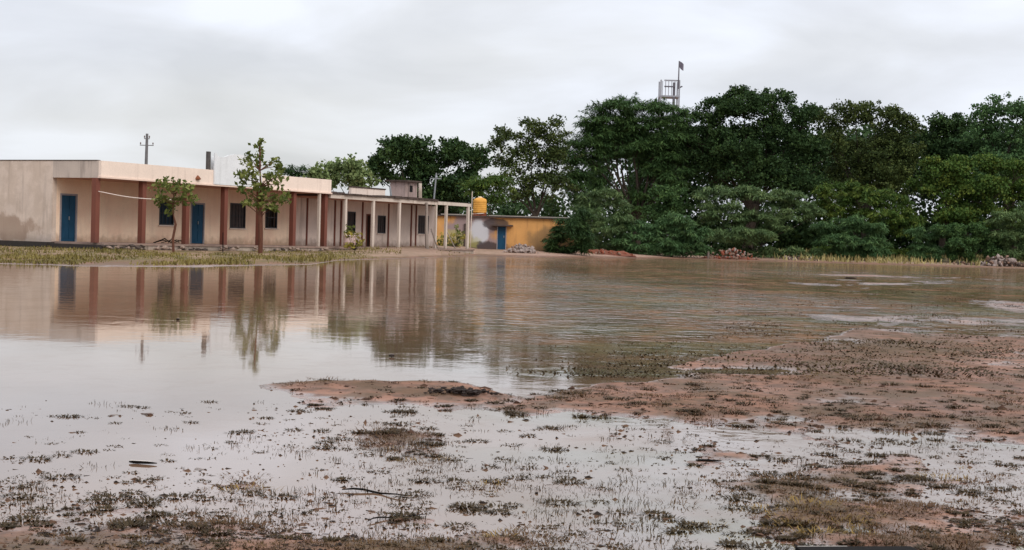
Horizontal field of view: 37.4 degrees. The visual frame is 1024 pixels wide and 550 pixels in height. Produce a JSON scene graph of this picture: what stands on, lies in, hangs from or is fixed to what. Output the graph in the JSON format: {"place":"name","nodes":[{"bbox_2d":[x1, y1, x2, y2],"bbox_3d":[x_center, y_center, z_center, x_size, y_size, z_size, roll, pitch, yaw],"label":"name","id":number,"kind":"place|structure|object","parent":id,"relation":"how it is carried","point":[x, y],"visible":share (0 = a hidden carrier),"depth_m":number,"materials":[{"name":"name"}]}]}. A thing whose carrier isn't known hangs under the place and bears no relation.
{"place":"outdoors","nodes":[
{"label":"outdoors","id":0,"kind":"place"},
{"bbox_2d":[331,245,578,255],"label":"yard grass","id":1,"kind":"structure","parent":0,"point":[415,246],"depth_m":90.41,"materials":[{"name":"green plant"}]},
{"bbox_2d":[0,256,1023,549],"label":"water","id":2,"kind":"structure","parent":0,"point":[84,340],"depth_m":11.81,"materials":[{"name":"liquid"}]},
{"bbox_2d":[129,460,156,463],"bbox_3d":[-1.725,0.876,7.063,0.138,0.016,0.014,2,1,10],"label":"driftwood","id":3,"kind":"object","parent":2,"relation":"on","point":[140,462],"visible":1,"depth_m":7.06,"materials":[{"name":"brown wood"}]},
{"bbox_2d":[342,488,406,495],"bbox_3d":[-0.579,0.924,6.432,0.312,0.017,0.045,2,1,23],"label":"driftwood","id":4,"kind":"object","parent":2,"relation":"on","point":[368,490],"visible":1,"depth_m":6.46,"materials":[{"name":"brown wood"}]},
{"bbox_2d":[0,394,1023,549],"bbox_3d":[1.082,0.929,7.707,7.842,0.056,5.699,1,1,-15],"label":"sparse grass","id":5,"kind":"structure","parent":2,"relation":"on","point":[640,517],"depth_m":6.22,"materials":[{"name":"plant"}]},
{"bbox_2d":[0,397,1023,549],"bbox_3d":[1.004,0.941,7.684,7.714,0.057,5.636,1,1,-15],"label":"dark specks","id":6,"kind":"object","parent":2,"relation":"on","point":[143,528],"visible":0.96,"depth_m":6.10,"materials":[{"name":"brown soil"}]},
{"bbox_2d":[0,394,1023,549],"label":"mud crumbs","id":7,"kind":"object","parent":2,"relation":"on","point":[256,525],"visible":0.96,"depth_m":6.15,"materials":[{"name":"brown soil"}]},
{"bbox_2d":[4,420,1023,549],"bbox_3d":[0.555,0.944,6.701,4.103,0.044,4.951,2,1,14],"label":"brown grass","id":8,"kind":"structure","parent":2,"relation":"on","point":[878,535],"depth_m":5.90,"materials":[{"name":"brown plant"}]},
{"bbox_2d":[505,274,1023,378],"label":"drowned grass","id":9,"kind":"structure","parent":2,"relation":"on","point":[908,371],"depth_m":14.61,"materials":[{"name":"plant"}]},
{"bbox_2d":[0,243,1023,549],"bbox_3d":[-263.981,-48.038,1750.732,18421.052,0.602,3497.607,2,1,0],"label":"ground","id":10,"kind":"structure","parent":0,"point":[928,397],"depth_m":10.45,"materials":[{"name":"brown soil"}]},
{"bbox_2d":[140,134,153,163],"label":"electric pole","id":11,"kind":"object","parent":10,"relation":"on","point":[146,145],"visible":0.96,"depth_m":87.80,"materials":[{"name":"concrete"}]},
{"bbox_2d":[0,160,335,250],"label":"school building","id":12,"kind":"structure","parent":10,"relation":"on","point":[56,203],"depth_m":72.35,"materials":[{"name":"paint"}]},
{"bbox_2d":[61,195,75,240],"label":"door","id":13,"kind":"structure","parent":12,"relation":"in","point":[68,202],"depth_m":70.14,"materials":[{"name":"blue paint"}]},
{"bbox_2d":[98,191,170,199],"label":"cord","id":14,"kind":"object","parent":12,"relation":"attached to","point":[124,196],"visible":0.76,"depth_m":67.13,"materials":[{"name":"white"}]},
{"bbox_2d":[158,202,173,226],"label":"window","id":15,"kind":"structure","parent":12,"relation":"in","point":[164,220],"depth_m":76.02,"materials":[{"name":"metal"}]},
{"bbox_2d":[153,238,180,242],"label":"dry branches","id":16,"kind":"object","parent":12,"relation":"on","point":[168,241],"visible":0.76,"depth_m":73.39,"materials":[{"name":"brown wood"}]},
{"bbox_2d":[191,204,202,242],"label":"door","id":17,"kind":"structure","parent":12,"relation":"in","point":[197,210],"depth_m":78.19,"materials":[{"name":"blue paint"}]},
{"bbox_2d":[206,151,261,187],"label":"arched board","id":18,"kind":"object","parent":12,"relation":"on","point":[223,168],"visible":0.61,"depth_m":75.39,"materials":[{"name":"white paint"}]},
{"bbox_2d":[229,203,246,229],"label":"window","id":19,"kind":"structure","parent":12,"relation":"in","point":[237,213],"depth_m":81.13,"materials":[{"name":"metal"}]},
{"bbox_2d":[264,207,278,229],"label":"window","id":20,"kind":"structure","parent":12,"relation":"in","point":[276,214],"depth_m":83.75,"materials":[{"name":"metal"}]},
{"bbox_2d":[147,176,200,251],"bbox_3d":[-14.345,-2.519,64.042,2.423,3.402,2.084,2,1,0],"label":"crooked sapling","id":21,"kind":"object","parent":10,"relation":"on","point":[163,199],"visible":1,"depth_m":63.87,"materials":[{"name":"green plant"}]},
{"bbox_2d":[0,245,401,265],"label":"bank grass","id":22,"kind":"structure","parent":10,"relation":"on","point":[56,258],"depth_m":56.03,"materials":[{"name":"green plant"}]},
{"bbox_2d":[232,138,291,252],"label":"broad leaved sapling","id":23,"kind":"object","parent":10,"relation":"on","point":[256,185],"visible":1,"depth_m":70.86,"materials":[{"name":"green plant"}]},
{"bbox_2d":[276,164,310,177],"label":"feathery tree","id":24,"kind":"object","parent":10,"relation":"on","point":[290,171],"visible":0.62,"depth_m":127.55,"materials":[{"name":"green plant"}]},
{"bbox_2d":[302,152,380,193],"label":"pale tree","id":25,"kind":"object","parent":10,"relation":"on","point":[350,172],"visible":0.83,"depth_m":107.28,"materials":[{"name":"green plant"}]},
{"bbox_2d":[343,235,355,247],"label":"painted drum","id":26,"kind":"object","parent":10,"relation":"on","point":[346,240],"visible":0.56,"depth_m":82.72,"materials":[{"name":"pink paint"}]},
{"bbox_2d":[343,224,354,234],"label":"potted plant","id":27,"kind":"object","parent":26,"relation":"on","point":[349,229],"visible":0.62,"depth_m":82.95,"materials":[{"name":"green plant"}]},
{"bbox_2d":[344,231,364,250],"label":"bush","id":28,"kind":"object","parent":10,"relation":"on","point":[353,247],"visible":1,"depth_m":79.89,"materials":[{"name":"green plant"}]},
{"bbox_2d":[296,191,474,253],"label":"old school building","id":29,"kind":"structure","parent":10,"relation":"on","point":[382,221],"depth_m":91.84,"materials":[{"name":"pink paint"}]},
{"bbox_2d":[347,211,355,233],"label":"window","id":30,"kind":"structure","parent":29,"relation":"in","point":[351,221],"depth_m":90.65,"materials":[{"name":"metal"}]},
{"bbox_2d":[348,186,385,194],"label":"roof parapet block","id":31,"kind":"structure","parent":29,"relation":"on","point":[365,190],"depth_m":87.88,"materials":[{"name":"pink paint"}]},
{"bbox_2d":[367,215,369,245],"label":"door","id":32,"kind":"structure","parent":29,"relation":"in","point":[368,216],"depth_m":92.19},
{"bbox_2d":[377,215,386,234],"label":"window","id":33,"kind":"structure","parent":29,"relation":"in","point":[381,228],"depth_m":93.58,"materials":[{"name":"metal"}]},
{"bbox_2d":[386,180,421,196],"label":"roof cabin","id":34,"kind":"object","parent":29,"relation":"on","point":[405,188],"visible":0.88,"depth_m":93.00,"materials":[{"name":"paint"}]},
{"bbox_2d":[418,183,421,197],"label":"roof post","id":35,"kind":"object","parent":29,"relation":"on","point":[420,190],"visible":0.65,"depth_m":92.90,"materials":[{"name":"white paint"}]},
{"bbox_2d":[417,215,429,234],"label":"window","id":36,"kind":"structure","parent":29,"relation":"in","point":[421,219],"depth_m":97.71,"materials":[{"name":"metal"}]},
{"bbox_2d":[430,173,440,198],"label":"leaning pole","id":37,"kind":"object","parent":29,"relation":"on","point":[436,177],"visible":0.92,"depth_m":95.32,"materials":[{"name":"metal"}]},
{"bbox_2d":[368,514,425,520],"bbox_3d":[-0.448,0.941,5.875,0.292,0.014,0.043,1,2,-38],"label":"driftwood","id":38,"kind":"object","parent":10,"relation":"on","point":[392,517],"visible":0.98,"depth_m":5.87,"materials":[{"name":"brown wood"}]},
{"bbox_2d":[364,133,491,214],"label":"dense tree","id":39,"kind":"object","parent":10,"relation":"on","point":[419,160],"visible":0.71,"depth_m":121.17,"materials":[{"name":"green plant"}]},
{"bbox_2d":[437,235,450,245],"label":"bush","id":40,"kind":"object","parent":10,"relation":"on","point":[443,240],"visible":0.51,"depth_m":104.45,"materials":[{"name":"green plant"}]},
{"bbox_2d":[440,232,465,247],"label":"bush","id":41,"kind":"object","parent":10,"relation":"on","point":[455,241],"visible":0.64,"depth_m":103.90,"materials":[{"name":"green plant"}]},
{"bbox_2d":[449,224,464,246],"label":"bush","id":42,"kind":"object","parent":10,"relation":"on","point":[459,233],"visible":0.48,"depth_m":105.85,"materials":[{"name":"green plant"}]},
{"bbox_2d":[423,385,498,395],"bbox_3d":[-0.344,0.799,10.461,0.524,0.052,0.278,2,1,0],"label":"mud heap","id":43,"kind":"object","parent":10,"relation":"on","point":[462,389],"visible":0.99,"depth_m":10.40,"materials":[{"name":"brown soil"}]},
{"bbox_2d":[470,191,483,247],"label":"water pipe","id":44,"kind":"object","parent":10,"relation":"on","point":[471,219],"visible":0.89,"depth_m":107.62,"materials":[{"name":"white paint"}]},
{"bbox_2d":[457,172,518,215],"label":"bright tree","id":45,"kind":"object","parent":10,"relation":"on","point":[484,184],"visible":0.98,"depth_m":115.44,"materials":[{"name":"green plant"}]},
{"bbox_2d":[437,214,573,250],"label":"yellow outhouse","id":46,"kind":"structure","parent":10,"relation":"on","point":[502,232],"depth_m":107.95,"materials":[{"name":"paint"}]},
{"bbox_2d":[473,213,485,215],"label":"tank stand","id":47,"kind":"object","parent":46,"relation":"on","point":[476,214],"visible":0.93,"depth_m":108.33,"materials":[{"name":"red brick"}]},
{"bbox_2d":[473,197,486,212],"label":"water tank","id":48,"kind":"object","parent":47,"relation":"on","point":[479,204],"visible":1,"depth_m":108.31,"materials":[{"name":"yellow plastic"}]},
{"bbox_2d":[497,227,505,249],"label":"door","id":49,"kind":"structure","parent":46,"relation":"in","point":[501,230],"depth_m":108.02,"materials":[{"name":"blue paint"}]},
{"bbox_2d":[0,397,1023,549],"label":"olive grass","id":50,"kind":"structure","parent":10,"relation":"on","point":[126,523],"depth_m":6.25,"materials":[{"name":"plant"}]},
{"bbox_2d":[503,243,538,253],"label":"rubble heap","id":51,"kind":"object","parent":10,"relation":"on","point":[521,248],"visible":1,"depth_m":102.72,"materials":[{"name":"grey stone"}]},
{"bbox_2d":[485,114,584,215],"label":"twiggy tree","id":52,"kind":"object","parent":10,"relation":"on","point":[531,180],"visible":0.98,"depth_m":133.51,"materials":[{"name":"green plant"}]},
{"bbox_2d":[109,329,1022,440],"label":"bar crumbs","id":53,"kind":"object","parent":10,"relation":"on","point":[679,413],"visible":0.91,"depth_m":10.63,"materials":[{"name":"brown soil"}]},
{"bbox_2d":[540,205,599,254],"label":"bush","id":54,"kind":"object","parent":10,"relation":"on","point":[576,228],"visible":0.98,"depth_m":106.12,"materials":[{"name":"green plant"}]},
{"bbox_2d":[198,446,970,540],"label":"straw grass","id":55,"kind":"structure","parent":10,"relation":"on","point":[760,508],"depth_m":6.21,"materials":[{"name":"brown plant"}]},
{"bbox_2d":[568,186,635,250],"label":"grey shrub","id":56,"kind":"object","parent":10,"relation":"on","point":[597,209],"visible":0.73,"depth_m":118.25,"materials":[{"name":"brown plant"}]},
{"bbox_2d":[588,249,636,256],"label":"earth mound","id":57,"kind":"object","parent":10,"relation":"on","point":[613,254],"visible":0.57,"depth_m":111.28,"materials":[{"name":"brown soil"}]},
{"bbox_2d":[591,249,632,255],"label":"rubble heap","id":58,"kind":"object","parent":57,"relation":"on","point":[600,251],"visible":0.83,"depth_m":110.63,"materials":[{"name":"stone"}]},
{"bbox_2d":[548,92,705,245],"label":"drooping acacia","id":59,"kind":"object","parent":10,"relation":"on","point":[655,153],"visible":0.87,"depth_m":136.89,"materials":[{"name":"green plant"}]},
{"bbox_2d":[272,330,1023,440],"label":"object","id":60,"kind":"object","parent":10,"relation":"on","point":[773,404],"visible":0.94,"depth_m":10.79,"materials":[{"name":"green plant"}]},
{"bbox_2d":[290,366,1023,440],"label":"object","id":61,"kind":"object","parent":10,"relation":"on","point":[692,411],"visible":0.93,"depth_m":10.39,"materials":[{"name":"brown plant"}]},
{"bbox_2d":[608,210,714,257],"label":"feathery shrub","id":62,"kind":"object","parent":10,"relation":"on","point":[672,247],"visible":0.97,"depth_m":117.79,"materials":[{"name":"green plant"}]},
{"bbox_2d":[638,183,694,244],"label":"bright shrub","id":63,"kind":"object","parent":10,"relation":"on","point":[669,199],"visible":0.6,"depth_m":125.51,"materials":[{"name":"green plant"}]},
{"bbox_2d":[655,80,682,202],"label":"rooftop tower","id":64,"kind":"structure","parent":10,"relation":"on","point":[673,97],"depth_m":188.29,"materials":[{"name":"metal"}]},
{"bbox_2d":[678,61,683,88],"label":"flag pole","id":65,"kind":"object","parent":64,"relation":"attached to","point":[681,65],"visible":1,"depth_m":188.14,"materials":[{"name":"metal"}]},
{"bbox_2d":[696,459,721,461],"bbox_3d":[0.998,0.941,7.666,0.131,0.013,0.012,2,1,1],"label":"driftwood","id":66,"kind":"object","parent":10,"relation":"on","point":[707,460],"visible":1,"depth_m":7.66,"materials":[{"name":"brown wood"}]},
{"bbox_2d":[437,119,1023,256],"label":"thicket","id":67,"kind":"object","parent":10,"relation":"on","point":[801,236],"visible":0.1,"depth_m":149.83,"materials":[{"name":"green plant"}]},
{"bbox_2d":[701,256,759,259],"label":"earth mound","id":68,"kind":"object","parent":10,"relation":"on","point":[732,258],"visible":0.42,"depth_m":118.48,"materials":[{"name":"brown soil"}]},
{"bbox_2d":[705,248,757,259],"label":"rubble heap","id":69,"kind":"object","parent":10,"relation":"on","point":[736,256],"visible":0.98,"depth_m":117.72,"materials":[{"name":"stone"}]},
{"bbox_2d":[671,84,835,250],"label":"great dark tree","id":70,"kind":"object","parent":10,"relation":"on","point":[726,153],"visible":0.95,"depth_m":136.32,"materials":[{"name":"green plant"}]},
{"bbox_2d":[690,183,827,258],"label":"umbrella acacia","id":71,"kind":"object","parent":10,"relation":"on","point":[742,236],"visible":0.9,"depth_m":123.50,"materials":[{"name":"green plant"}]},
{"bbox_2d":[770,255,817,260],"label":"rubble heap","id":72,"kind":"object","parent":10,"relation":"on","point":[789,258],"visible":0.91,"depth_m":120.93,"materials":[{"name":"grey stone"}]},
{"bbox_2d":[807,211,892,259],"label":"shrub","id":73,"kind":"object","parent":10,"relation":"on","point":[872,245],"visible":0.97,"depth_m":124.51,"materials":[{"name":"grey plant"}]},
{"bbox_2d":[795,546,916,549],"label":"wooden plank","id":74,"kind":"object","parent":10,"relation":"on","point":[854,548],"visible":1,"depth_m":5.41,"materials":[{"name":"brown wood"}]},
{"bbox_2d":[806,179,929,258],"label":"layered shrub","id":75,"kind":"object","parent":10,"relation":"on","point":[904,217],"visible":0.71,"depth_m":129.39,"materials":[{"name":"green plant"}]},
{"bbox_2d":[809,98,929,238],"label":"fine leaved tree","id":76,"kind":"object","parent":10,"relation":"on","point":[880,172],"visible":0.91,"depth_m":138.78,"materials":[{"name":"green plant"}]},
{"bbox_2d":[901,222,947,261],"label":"round shrub","id":77,"kind":"object","parent":10,"relation":"on","point":[925,248],"visible":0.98,"depth_m":125.71,"materials":[{"name":"green plant"}]},
{"bbox_2d":[905,110,982,258],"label":"narrow dark tree","id":78,"kind":"object","parent":10,"relation":"on","point":[940,127],"visible":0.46,"depth_m":141.16,"materials":[{"name":"green plant"}]},
{"bbox_2d":[902,151,1023,259],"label":"vine covered tree","id":79,"kind":"object","parent":10,"relation":"on","point":[956,185],"visible":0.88,"depth_m":131.14,"materials":[{"name":"green plant"}]},
{"bbox_2d":[953,261,985,265],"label":"rubble heap","id":80,"kind":"object","parent":10,"relation":"on","point":[963,262],"visible":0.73,"depth_m":120.94,"materials":[{"name":"grey stone"}]},
{"bbox_2d":[935,221,1008,262],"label":"leafy shrub","id":81,"kind":"object","parent":10,"relation":"on","point":[957,242],"visible":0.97,"depth_m":125.38,"materials":[{"name":"green plant"}]},
{"bbox_2d":[947,91,1023,249],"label":"tall right tree","id":82,"kind":"object","parent":10,"relation":"on","point":[990,128],"visible":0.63,"depth_m":137.43,"materials":[{"name":"green plant"}]},
{"bbox_2d":[980,254,1023,266],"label":"rubble heap","id":83,"kind":"object","parent":10,"relation":"on","point":[1000,261],"visible":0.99,"depth_m":119.66,"materials":[{"name":"grey stone"}]},
{"bbox_2d":[983,200,1023,260],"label":"edge shrub","id":84,"kind":"object","parent":10,"relation":"on","point":[1012,237],"visible":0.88,"depth_m":125.61,"materials":[{"name":"green plant"}]},
{"bbox_2d":[0,0,1023,247],"label":"sky","id":85,"kind":"structure","parent":0,"point":[317,80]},
{"bbox_2d":[757,247,1022,265],"bbox_3d":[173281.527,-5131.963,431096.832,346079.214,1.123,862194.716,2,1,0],"label":"shore grass","id":86,"kind":"structure","parent":0,"point":[828,258],"depth_m":121.86,"materials":[{"name":"green plant"}]}
]}

